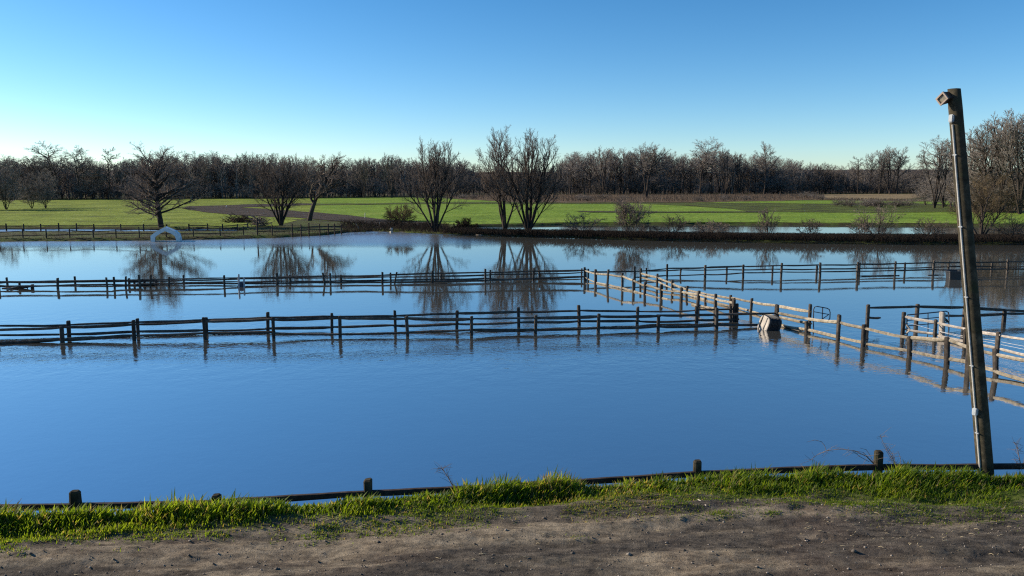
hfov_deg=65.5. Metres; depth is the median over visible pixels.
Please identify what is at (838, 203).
shrub
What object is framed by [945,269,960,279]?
feed tub
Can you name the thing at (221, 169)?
wood edge tree
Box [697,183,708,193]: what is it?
undergrowth tree
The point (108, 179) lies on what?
wood edge tree
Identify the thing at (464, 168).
wood edge tree
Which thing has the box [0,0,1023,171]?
sky
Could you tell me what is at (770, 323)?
water tub
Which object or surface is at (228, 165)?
wood edge tree
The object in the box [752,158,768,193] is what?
wood edge tree
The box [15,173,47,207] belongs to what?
pasture tree
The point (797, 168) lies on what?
wood edge tree
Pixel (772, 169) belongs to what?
wood edge tree
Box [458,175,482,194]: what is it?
undergrowth tree
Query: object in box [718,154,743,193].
wood edge tree
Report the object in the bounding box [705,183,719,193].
undergrowth tree
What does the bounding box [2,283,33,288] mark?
broken gate
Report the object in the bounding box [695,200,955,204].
green field
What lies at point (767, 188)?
undergrowth tree
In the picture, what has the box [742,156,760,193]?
wood edge tree
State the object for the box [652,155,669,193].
wood edge tree
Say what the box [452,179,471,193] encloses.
undergrowth tree
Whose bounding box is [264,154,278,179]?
wood edge tree
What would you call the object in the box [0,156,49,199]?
wood edge tree
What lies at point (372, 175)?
wood edge tree
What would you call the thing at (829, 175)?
wood edge tree
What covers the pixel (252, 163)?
wood edge tree
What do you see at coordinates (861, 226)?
bank shrub
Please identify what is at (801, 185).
undergrowth tree
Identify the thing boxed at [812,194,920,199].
stubble field
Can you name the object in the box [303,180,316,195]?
undergrowth tree
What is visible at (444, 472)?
bramble
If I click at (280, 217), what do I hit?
bare tree
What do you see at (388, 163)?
wood edge tree
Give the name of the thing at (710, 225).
bank shrub
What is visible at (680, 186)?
undergrowth tree
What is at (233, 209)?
dirt track
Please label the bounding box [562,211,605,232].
bank shrub
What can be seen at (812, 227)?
bank shrub
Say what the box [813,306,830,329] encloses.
tube gate
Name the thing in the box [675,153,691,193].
wood edge tree
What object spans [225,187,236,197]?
undergrowth tree
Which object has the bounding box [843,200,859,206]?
shrub
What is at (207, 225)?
split rail fence
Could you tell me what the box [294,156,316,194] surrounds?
wood edge tree
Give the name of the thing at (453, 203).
ditch
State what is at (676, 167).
wood edge tree
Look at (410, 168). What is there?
wood edge tree
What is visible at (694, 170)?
wood edge tree
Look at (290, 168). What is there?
wood edge tree
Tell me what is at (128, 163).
wood edge tree
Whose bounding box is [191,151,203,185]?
wood edge tree
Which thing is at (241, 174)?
wood edge tree
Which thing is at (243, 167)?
wood edge tree
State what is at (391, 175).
wood edge tree
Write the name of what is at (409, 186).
undergrowth tree
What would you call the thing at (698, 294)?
split rail fence
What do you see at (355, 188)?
undergrowth tree
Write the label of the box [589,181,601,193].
undergrowth tree
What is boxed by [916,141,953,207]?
wood edge tree
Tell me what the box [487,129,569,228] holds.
bare tree
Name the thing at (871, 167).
wood edge tree
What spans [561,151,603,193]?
wood edge tree
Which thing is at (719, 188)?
wood edge tree
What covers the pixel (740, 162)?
wood edge tree
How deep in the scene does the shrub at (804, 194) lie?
362.51 m
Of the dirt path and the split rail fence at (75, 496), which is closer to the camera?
the split rail fence at (75, 496)
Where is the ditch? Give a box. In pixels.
[316,202,628,204]
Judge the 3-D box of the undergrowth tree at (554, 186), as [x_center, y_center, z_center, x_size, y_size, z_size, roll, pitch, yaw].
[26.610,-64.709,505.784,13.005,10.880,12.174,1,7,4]
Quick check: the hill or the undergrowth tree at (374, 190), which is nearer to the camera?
the undergrowth tree at (374, 190)
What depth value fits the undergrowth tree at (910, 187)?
577.29 m
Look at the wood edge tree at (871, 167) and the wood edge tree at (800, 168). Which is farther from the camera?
the wood edge tree at (800, 168)
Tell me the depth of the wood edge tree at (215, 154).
389.30 m
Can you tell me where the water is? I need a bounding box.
[0,225,1023,514]
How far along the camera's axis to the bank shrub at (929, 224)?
85.14 m
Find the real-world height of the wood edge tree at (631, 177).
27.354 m
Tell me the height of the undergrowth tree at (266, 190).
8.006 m
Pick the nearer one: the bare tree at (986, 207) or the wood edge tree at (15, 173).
the bare tree at (986, 207)
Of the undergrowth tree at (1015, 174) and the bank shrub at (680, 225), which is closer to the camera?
the bank shrub at (680, 225)
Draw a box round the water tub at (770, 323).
[757,315,781,330]
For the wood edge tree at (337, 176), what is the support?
on the ground at (550, 555)
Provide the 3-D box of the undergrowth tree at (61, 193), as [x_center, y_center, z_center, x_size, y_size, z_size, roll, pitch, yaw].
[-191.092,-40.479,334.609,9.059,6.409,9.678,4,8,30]
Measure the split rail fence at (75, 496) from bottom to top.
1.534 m
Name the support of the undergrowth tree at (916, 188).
on the ground at (550, 555)
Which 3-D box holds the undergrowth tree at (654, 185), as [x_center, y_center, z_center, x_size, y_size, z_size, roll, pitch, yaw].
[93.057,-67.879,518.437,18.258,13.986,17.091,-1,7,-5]
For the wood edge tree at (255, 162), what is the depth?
381.61 m
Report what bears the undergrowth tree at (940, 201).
on the ground at (550, 555)
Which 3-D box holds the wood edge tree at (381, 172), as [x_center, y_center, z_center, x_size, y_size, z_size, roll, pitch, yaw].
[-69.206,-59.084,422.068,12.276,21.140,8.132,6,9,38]
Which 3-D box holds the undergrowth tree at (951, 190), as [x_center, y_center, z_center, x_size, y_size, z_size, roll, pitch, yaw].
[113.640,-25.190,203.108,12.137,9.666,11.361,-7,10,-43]
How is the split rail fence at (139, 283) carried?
in the water
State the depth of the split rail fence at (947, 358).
28.23 m
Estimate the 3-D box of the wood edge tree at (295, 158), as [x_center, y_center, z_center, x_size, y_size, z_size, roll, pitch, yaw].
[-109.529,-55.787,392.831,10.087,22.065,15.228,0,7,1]
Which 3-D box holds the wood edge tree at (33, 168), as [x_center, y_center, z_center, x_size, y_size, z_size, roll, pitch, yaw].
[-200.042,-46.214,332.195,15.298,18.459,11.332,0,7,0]
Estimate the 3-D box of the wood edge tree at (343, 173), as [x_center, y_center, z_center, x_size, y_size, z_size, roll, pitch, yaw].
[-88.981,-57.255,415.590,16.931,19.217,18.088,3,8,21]
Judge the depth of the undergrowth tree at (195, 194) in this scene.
346.45 m
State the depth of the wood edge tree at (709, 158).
473.03 m
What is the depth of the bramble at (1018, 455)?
14.15 m
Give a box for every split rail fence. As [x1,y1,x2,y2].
[0,223,168,230]
[0,226,243,237]
[0,267,586,288]
[0,268,582,283]
[0,299,738,336]
[0,308,775,343]
[0,450,1023,511]
[175,223,247,229]
[256,218,341,236]
[585,269,735,312]
[587,259,1023,280]
[639,268,811,328]
[646,261,1023,275]
[775,304,1023,381]
[865,304,1023,327]
[900,312,1023,356]
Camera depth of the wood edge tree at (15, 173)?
324.94 m
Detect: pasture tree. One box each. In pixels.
[0,155,31,209]
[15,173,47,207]
[26,170,59,207]
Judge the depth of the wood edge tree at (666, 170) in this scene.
542.94 m
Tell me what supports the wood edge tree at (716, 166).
on the ground at (550, 555)
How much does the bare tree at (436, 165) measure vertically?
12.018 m
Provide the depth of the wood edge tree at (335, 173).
384.52 m
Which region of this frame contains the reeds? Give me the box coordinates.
[448,192,1023,210]
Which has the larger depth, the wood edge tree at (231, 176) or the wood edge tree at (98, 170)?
the wood edge tree at (231, 176)
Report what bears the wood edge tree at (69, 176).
on the ground at (550, 555)
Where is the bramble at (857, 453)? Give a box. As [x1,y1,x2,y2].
[804,440,885,463]
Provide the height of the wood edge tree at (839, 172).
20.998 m
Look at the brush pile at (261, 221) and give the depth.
111.79 m
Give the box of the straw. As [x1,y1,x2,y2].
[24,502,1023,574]
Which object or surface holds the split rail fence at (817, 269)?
in the water
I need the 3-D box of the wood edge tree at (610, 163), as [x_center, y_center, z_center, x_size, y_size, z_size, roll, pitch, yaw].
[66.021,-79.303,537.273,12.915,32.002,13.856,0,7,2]
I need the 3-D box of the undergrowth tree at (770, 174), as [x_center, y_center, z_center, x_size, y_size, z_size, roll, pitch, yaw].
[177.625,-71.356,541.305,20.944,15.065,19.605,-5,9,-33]
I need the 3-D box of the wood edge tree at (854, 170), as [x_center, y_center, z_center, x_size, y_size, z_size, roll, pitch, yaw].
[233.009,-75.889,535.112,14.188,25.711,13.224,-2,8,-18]
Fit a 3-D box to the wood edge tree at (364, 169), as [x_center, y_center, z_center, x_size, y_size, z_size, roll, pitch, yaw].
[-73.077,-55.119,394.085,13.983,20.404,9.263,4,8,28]
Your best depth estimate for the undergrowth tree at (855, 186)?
564.67 m
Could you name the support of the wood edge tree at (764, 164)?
on the ground at (550, 555)
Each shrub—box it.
[382,204,416,224]
[453,217,478,227]
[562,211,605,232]
[581,195,592,200]
[611,195,656,231]
[652,214,689,231]
[692,218,729,232]
[754,206,780,233]
[796,218,824,234]
[797,191,816,196]
[830,199,841,205]
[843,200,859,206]
[845,217,885,235]
[853,203,905,235]
[859,200,874,206]
[875,200,887,206]
[888,200,905,206]
[894,200,909,206]
[904,199,916,205]
[911,217,954,235]
[987,213,1023,235]
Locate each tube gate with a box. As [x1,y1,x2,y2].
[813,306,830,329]
[906,311,949,334]
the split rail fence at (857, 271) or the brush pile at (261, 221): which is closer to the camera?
the split rail fence at (857, 271)
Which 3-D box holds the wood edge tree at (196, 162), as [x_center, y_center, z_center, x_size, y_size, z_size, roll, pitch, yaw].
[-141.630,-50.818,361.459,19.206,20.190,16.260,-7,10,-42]
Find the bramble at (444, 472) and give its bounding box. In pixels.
[434,464,455,485]
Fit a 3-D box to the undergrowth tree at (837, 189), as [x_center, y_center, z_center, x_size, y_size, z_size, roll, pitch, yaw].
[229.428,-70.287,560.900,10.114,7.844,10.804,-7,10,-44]
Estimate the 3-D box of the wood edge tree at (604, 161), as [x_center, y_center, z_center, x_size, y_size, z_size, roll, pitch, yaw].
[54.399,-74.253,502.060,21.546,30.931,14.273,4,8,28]
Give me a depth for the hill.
614.06 m
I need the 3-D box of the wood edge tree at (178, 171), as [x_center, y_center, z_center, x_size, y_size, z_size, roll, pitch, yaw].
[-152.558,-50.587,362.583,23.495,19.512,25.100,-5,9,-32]
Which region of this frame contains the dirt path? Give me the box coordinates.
[580,211,767,211]
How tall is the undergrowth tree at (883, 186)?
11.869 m
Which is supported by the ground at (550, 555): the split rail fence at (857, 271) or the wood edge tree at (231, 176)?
the wood edge tree at (231, 176)
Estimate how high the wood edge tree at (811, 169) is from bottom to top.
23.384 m
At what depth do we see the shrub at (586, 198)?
289.39 m
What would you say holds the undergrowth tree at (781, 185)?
on the ground at (550, 555)
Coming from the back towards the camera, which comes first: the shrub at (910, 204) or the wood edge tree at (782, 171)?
the wood edge tree at (782, 171)
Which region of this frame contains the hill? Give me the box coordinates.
[61,169,1021,192]
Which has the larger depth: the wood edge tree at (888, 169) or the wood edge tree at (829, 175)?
the wood edge tree at (829, 175)
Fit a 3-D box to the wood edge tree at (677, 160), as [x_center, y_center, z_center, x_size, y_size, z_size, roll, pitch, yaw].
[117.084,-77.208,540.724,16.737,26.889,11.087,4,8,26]
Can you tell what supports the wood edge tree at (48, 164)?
on the ground at (550, 555)
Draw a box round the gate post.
[939,312,948,334]
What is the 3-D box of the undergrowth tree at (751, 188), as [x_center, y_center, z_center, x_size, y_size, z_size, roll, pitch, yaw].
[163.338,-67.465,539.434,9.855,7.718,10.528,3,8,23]
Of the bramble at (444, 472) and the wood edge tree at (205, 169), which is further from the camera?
the wood edge tree at (205, 169)
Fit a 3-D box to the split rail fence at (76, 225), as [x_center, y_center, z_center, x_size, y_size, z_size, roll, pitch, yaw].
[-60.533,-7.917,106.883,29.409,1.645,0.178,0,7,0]
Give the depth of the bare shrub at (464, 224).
100.29 m
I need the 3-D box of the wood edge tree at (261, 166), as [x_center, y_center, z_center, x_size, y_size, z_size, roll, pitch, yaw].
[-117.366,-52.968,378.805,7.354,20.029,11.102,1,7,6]
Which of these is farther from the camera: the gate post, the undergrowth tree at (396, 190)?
the undergrowth tree at (396, 190)
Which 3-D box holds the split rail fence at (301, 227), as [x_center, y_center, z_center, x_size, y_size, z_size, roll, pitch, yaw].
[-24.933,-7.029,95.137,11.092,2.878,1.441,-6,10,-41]
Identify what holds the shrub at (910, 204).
on the ground at (550, 555)
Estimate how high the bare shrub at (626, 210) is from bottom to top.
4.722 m
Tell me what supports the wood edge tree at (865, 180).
on the ground at (550, 555)
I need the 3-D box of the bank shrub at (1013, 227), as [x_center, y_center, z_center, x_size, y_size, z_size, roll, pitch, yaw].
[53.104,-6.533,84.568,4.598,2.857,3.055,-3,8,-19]
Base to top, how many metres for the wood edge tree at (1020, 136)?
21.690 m
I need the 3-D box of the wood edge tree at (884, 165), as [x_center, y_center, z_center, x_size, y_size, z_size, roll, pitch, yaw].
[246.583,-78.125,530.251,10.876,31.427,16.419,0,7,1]
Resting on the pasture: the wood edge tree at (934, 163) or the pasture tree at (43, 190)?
the pasture tree at (43, 190)
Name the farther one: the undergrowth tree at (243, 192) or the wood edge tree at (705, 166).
the wood edge tree at (705, 166)
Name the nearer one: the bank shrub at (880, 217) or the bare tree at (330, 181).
the bank shrub at (880, 217)
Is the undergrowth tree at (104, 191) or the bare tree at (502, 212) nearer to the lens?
the bare tree at (502, 212)
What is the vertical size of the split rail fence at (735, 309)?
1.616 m
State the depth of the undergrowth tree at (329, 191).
384.32 m
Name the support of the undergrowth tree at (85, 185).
on the ground at (550, 555)
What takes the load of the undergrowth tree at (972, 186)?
on the ground at (550, 555)
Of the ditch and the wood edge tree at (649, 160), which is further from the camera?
the wood edge tree at (649, 160)
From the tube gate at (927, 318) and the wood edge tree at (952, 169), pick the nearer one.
the tube gate at (927, 318)
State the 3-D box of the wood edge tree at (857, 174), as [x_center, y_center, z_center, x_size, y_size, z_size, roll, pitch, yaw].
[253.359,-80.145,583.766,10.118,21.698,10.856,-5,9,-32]
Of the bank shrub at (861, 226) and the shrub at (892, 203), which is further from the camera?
the shrub at (892, 203)
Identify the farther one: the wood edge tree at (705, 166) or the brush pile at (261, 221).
the wood edge tree at (705, 166)
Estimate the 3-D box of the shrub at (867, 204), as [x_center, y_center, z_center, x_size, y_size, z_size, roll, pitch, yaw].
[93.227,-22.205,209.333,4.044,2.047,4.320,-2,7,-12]
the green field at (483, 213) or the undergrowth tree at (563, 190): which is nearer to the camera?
the green field at (483, 213)
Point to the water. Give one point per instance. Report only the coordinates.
(126, 419)
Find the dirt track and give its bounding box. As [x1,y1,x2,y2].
[182,203,441,225]
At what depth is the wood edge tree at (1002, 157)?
162.17 m
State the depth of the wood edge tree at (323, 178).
377.48 m
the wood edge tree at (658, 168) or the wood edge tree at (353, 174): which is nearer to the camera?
the wood edge tree at (353, 174)
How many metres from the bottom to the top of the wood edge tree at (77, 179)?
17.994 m
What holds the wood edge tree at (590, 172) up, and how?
on the ground at (550, 555)
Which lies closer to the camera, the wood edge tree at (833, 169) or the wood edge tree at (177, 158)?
the wood edge tree at (177, 158)
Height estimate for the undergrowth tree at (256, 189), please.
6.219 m
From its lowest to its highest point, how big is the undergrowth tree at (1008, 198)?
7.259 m
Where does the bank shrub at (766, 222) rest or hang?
on the ground at (550, 555)
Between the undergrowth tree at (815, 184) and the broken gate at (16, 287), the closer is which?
the broken gate at (16, 287)
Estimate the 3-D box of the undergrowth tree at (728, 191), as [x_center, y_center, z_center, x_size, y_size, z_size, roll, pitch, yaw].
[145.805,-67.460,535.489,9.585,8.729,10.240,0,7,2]
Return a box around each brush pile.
[220,212,254,222]
[244,214,274,226]
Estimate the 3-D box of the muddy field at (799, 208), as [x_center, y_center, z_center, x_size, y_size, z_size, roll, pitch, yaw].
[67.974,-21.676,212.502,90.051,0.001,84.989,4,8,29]
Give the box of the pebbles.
[0,499,1023,575]
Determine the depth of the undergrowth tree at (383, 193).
410.54 m
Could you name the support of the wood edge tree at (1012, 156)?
on the ground at (550, 555)
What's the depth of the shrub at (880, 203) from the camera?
209.60 m
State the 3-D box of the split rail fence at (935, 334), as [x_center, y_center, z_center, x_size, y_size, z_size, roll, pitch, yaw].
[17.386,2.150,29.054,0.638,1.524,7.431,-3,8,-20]
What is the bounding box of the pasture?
[0,198,319,226]
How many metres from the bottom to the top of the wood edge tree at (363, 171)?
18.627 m
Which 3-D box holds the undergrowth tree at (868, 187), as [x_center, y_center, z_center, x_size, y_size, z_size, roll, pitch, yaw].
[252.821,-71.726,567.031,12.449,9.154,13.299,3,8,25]
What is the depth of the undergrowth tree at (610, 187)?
518.62 m
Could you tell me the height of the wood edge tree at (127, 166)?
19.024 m
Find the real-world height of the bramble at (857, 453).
0.574 m
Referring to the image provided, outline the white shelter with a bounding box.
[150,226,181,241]
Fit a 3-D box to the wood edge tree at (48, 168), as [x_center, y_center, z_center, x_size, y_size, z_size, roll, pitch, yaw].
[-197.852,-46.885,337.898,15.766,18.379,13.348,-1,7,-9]
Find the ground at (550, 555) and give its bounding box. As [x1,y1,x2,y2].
[0,193,1023,575]
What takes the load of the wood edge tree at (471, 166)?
on the ground at (550, 555)
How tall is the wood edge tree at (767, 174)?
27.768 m
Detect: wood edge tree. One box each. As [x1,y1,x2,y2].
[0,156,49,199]
[0,161,28,197]
[18,155,49,198]
[24,141,72,198]
[29,157,60,188]
[54,161,80,198]
[59,145,96,198]
[62,158,94,197]
[69,157,110,198]
[91,147,120,198]
[92,162,107,198]
[109,161,131,198]
[119,158,135,181]
[122,156,158,191]
[161,156,200,192]
[169,151,199,197]
[170,151,186,197]
[182,154,220,189]
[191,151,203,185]
[195,151,229,196]
[195,153,232,195]
[196,154,210,198]
[211,154,222,197]
[211,155,234,197]
[211,155,240,196]
[227,155,264,197]
[228,159,237,196]
[234,151,249,197]
[239,154,260,197]
[249,152,264,196]
[256,157,266,197]
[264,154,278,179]
[282,152,300,196]
[282,160,300,180]
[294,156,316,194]
[309,157,327,196]
[312,160,329,197]
[323,157,346,196]
[329,160,338,195]
[336,161,351,194]
[341,158,362,195]
[348,164,356,196]
[350,158,364,196]
[350,159,369,197]
[354,156,375,196]
[365,157,381,195]
[373,157,386,195]
[375,157,398,192]
[379,153,400,197]
[380,155,406,183]
[401,158,419,195]
[447,163,455,190]
[456,160,478,192]
[465,163,483,193]
[555,162,569,193]
[561,151,584,192]
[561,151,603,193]
[561,152,584,193]
[578,153,599,192]
[583,151,597,192]
[584,147,610,194]
[601,147,618,192]
[607,149,622,187]
[608,155,623,193]
[609,148,635,193]
[611,161,651,193]
[622,142,674,197]
[624,153,644,193]
[646,152,671,192]
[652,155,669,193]
[662,151,677,193]
[662,153,674,193]
[669,154,692,193]
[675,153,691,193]
[675,157,689,193]
[678,157,704,193]
[687,136,722,193]
[692,150,713,193]
[696,147,723,193]
[704,148,720,193]
[709,151,739,193]
[713,149,729,193]
[716,147,736,193]
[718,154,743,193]
[728,152,750,193]
[734,154,767,193]
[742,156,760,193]
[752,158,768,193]
[753,141,780,194]
[757,155,782,190]
[764,157,796,193]
[766,158,778,192]
[772,158,802,193]
[787,159,800,193]
[787,161,807,176]
[800,162,817,191]
[802,164,816,182]
[814,164,840,192]
[815,162,830,193]
[825,163,837,193]
[833,166,846,179]
[849,156,866,193]
[850,168,867,189]
[852,170,875,192]
[853,165,861,192]
[862,150,883,193]
[874,149,889,193]
[875,146,908,193]
[887,147,916,193]
[903,168,926,190]
[911,167,925,191]
[914,135,952,207]
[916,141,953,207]
[937,128,989,200]
[944,141,969,204]
[966,120,1014,212]
[967,111,1022,212]
[978,118,1009,202]
[992,108,1023,211]
[992,108,1023,213]
[1010,121,1023,156]
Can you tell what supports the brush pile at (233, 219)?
on the pasture
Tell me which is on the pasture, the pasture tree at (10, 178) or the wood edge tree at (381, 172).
the pasture tree at (10, 178)
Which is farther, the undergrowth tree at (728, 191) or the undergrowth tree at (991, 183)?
the undergrowth tree at (728, 191)
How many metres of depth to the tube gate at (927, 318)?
32.72 m
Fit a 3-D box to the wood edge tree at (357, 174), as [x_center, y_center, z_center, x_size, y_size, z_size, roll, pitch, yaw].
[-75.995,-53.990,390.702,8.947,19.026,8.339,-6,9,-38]
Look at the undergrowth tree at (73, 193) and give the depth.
330.58 m
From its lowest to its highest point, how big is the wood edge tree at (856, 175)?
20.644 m
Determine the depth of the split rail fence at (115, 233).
87.87 m
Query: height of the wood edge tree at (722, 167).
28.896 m
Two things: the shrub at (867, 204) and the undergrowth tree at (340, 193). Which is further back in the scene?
the undergrowth tree at (340, 193)
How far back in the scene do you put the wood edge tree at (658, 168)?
522.87 m
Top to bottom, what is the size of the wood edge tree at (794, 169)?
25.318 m
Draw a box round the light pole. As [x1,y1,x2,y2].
[935,88,994,476]
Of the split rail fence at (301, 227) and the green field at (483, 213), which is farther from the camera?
the green field at (483, 213)
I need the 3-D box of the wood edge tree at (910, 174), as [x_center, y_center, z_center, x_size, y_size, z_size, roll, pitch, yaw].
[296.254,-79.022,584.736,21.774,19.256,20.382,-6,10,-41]
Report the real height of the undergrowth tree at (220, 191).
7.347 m
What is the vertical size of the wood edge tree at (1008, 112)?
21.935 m
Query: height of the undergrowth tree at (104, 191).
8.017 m
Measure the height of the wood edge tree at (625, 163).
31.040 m
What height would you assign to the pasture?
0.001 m
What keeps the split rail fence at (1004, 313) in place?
in the water
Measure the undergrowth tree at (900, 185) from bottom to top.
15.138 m
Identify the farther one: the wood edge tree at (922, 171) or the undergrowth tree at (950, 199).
the wood edge tree at (922, 171)
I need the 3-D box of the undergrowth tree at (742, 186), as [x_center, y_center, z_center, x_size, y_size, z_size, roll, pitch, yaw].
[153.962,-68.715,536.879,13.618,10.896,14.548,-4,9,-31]
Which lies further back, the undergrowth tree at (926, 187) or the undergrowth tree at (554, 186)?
the undergrowth tree at (554, 186)
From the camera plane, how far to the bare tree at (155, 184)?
108.98 m
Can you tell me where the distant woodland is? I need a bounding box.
[0,153,1019,198]
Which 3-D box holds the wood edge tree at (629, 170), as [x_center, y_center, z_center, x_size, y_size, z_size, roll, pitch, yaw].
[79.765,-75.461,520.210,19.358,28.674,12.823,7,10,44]
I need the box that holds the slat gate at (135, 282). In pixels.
[128,278,156,285]
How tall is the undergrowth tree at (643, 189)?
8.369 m
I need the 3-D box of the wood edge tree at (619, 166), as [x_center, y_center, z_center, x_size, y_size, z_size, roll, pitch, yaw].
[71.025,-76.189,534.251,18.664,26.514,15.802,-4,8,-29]
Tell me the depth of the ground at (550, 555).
11.29 m
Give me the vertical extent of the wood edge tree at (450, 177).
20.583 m
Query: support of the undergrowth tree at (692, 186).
on the ground at (550, 555)
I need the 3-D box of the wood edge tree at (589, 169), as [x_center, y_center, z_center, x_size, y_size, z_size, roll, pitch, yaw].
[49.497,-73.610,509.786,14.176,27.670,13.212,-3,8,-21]
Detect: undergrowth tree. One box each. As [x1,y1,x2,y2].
[51,184,68,197]
[66,185,84,197]
[72,179,98,198]
[96,181,116,198]
[110,187,123,197]
[121,183,136,198]
[185,184,203,197]
[196,183,215,196]
[209,182,227,197]
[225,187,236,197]
[236,185,252,198]
[245,185,260,197]
[256,181,276,197]
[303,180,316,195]
[317,185,337,195]
[334,187,347,196]
[344,178,371,196]
[361,178,387,196]
[377,182,389,196]
[387,182,403,196]
[401,179,418,194]
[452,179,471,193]
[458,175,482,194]
[473,174,491,194]
[546,178,563,192]
[555,179,575,193]
[574,181,585,193]
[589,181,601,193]
[604,180,622,193]
[622,175,645,193]
[635,182,646,193]
[641,173,668,193]
[646,175,671,193]
[666,178,684,193]
[680,176,698,191]
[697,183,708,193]
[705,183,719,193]
[722,181,733,193]
[731,178,750,192]
[747,184,756,193]
[753,177,777,193]
[762,172,784,193]
[770,173,798,193]
[794,179,813,191]
[796,174,827,192]
[815,179,833,193]
[829,173,856,193]
[830,183,844,193]
[845,180,866,193]
[860,181,876,193]
[873,178,892,193]
[882,173,915,193]
[902,183,915,191]
[910,177,936,204]
[913,172,949,203]
[925,180,951,206]
[937,173,972,207]
[940,169,977,203]
[949,162,1015,209]
[971,163,1023,212]
[991,165,1023,212]
[991,179,1023,211]
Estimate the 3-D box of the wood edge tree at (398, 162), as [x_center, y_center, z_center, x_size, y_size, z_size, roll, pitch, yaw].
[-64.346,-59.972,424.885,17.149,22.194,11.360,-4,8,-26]
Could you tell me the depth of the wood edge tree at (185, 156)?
374.01 m
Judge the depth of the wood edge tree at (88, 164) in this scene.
324.57 m
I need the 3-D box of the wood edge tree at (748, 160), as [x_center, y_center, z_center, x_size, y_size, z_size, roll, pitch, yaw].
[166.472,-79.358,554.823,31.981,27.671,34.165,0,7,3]
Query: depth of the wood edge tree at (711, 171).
538.70 m
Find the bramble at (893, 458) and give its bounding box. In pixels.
[877,428,900,464]
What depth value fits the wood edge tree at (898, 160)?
531.14 m
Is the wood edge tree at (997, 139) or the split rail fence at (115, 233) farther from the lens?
the wood edge tree at (997, 139)
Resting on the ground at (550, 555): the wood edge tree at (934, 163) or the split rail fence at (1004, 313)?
the wood edge tree at (934, 163)
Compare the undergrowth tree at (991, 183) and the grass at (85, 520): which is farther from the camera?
the undergrowth tree at (991, 183)
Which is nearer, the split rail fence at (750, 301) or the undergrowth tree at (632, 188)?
the split rail fence at (750, 301)
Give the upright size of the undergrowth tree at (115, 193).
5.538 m
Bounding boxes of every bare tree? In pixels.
[114,140,213,227]
[247,152,321,225]
[292,153,354,220]
[386,139,473,231]
[474,126,526,229]
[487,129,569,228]
[946,172,1023,234]
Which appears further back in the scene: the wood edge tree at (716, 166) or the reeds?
the wood edge tree at (716, 166)
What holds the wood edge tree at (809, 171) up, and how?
on the ground at (550, 555)
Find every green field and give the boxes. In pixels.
[320,197,1023,224]
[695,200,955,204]
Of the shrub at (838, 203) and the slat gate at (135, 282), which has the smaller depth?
the slat gate at (135, 282)
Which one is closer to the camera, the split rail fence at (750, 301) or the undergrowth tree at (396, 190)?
the split rail fence at (750, 301)
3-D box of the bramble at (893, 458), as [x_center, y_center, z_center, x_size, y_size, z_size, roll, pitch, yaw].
[6.743,2.876,14.222,0.524,0.708,0.345,0,7,0]
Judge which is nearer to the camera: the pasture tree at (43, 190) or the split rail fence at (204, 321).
the split rail fence at (204, 321)
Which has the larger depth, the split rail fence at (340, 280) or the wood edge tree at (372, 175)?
the wood edge tree at (372, 175)
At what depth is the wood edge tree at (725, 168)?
524.39 m
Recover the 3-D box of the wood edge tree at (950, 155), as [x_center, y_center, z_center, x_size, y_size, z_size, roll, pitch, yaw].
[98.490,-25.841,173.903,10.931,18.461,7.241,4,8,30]
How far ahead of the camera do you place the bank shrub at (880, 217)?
85.18 m
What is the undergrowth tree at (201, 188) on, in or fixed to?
on the ground at (550, 555)
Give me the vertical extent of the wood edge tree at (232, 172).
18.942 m
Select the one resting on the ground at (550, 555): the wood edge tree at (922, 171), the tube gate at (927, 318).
the wood edge tree at (922, 171)
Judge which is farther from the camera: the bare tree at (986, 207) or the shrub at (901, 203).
the shrub at (901, 203)
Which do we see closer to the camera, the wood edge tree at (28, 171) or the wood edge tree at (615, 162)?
the wood edge tree at (28, 171)
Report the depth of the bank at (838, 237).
87.12 m
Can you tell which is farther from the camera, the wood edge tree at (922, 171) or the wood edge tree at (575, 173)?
the wood edge tree at (922, 171)
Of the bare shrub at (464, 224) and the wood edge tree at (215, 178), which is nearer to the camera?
the bare shrub at (464, 224)
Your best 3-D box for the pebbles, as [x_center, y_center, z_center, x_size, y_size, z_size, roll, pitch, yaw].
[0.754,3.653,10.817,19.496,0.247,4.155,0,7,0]
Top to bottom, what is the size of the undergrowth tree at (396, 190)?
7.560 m
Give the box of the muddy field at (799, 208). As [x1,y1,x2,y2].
[639,203,955,212]
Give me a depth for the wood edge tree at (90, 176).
331.48 m
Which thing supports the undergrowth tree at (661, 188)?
on the ground at (550, 555)
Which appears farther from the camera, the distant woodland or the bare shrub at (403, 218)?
the distant woodland
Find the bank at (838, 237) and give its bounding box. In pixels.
[1,219,1023,242]
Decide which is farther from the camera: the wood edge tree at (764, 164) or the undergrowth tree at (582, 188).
the undergrowth tree at (582, 188)
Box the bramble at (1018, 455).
[1012,437,1023,473]
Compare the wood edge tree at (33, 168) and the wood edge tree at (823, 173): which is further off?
the wood edge tree at (823, 173)
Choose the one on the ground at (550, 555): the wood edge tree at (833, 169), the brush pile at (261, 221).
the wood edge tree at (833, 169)
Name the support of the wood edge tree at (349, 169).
on the ground at (550, 555)
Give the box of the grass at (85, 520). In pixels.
[0,460,1023,556]
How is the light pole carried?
on the ground at (550, 555)
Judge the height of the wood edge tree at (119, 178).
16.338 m
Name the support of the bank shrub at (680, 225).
on the ground at (550, 555)
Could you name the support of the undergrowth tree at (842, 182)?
on the ground at (550, 555)
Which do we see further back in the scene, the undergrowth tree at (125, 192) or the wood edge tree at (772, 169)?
the wood edge tree at (772, 169)

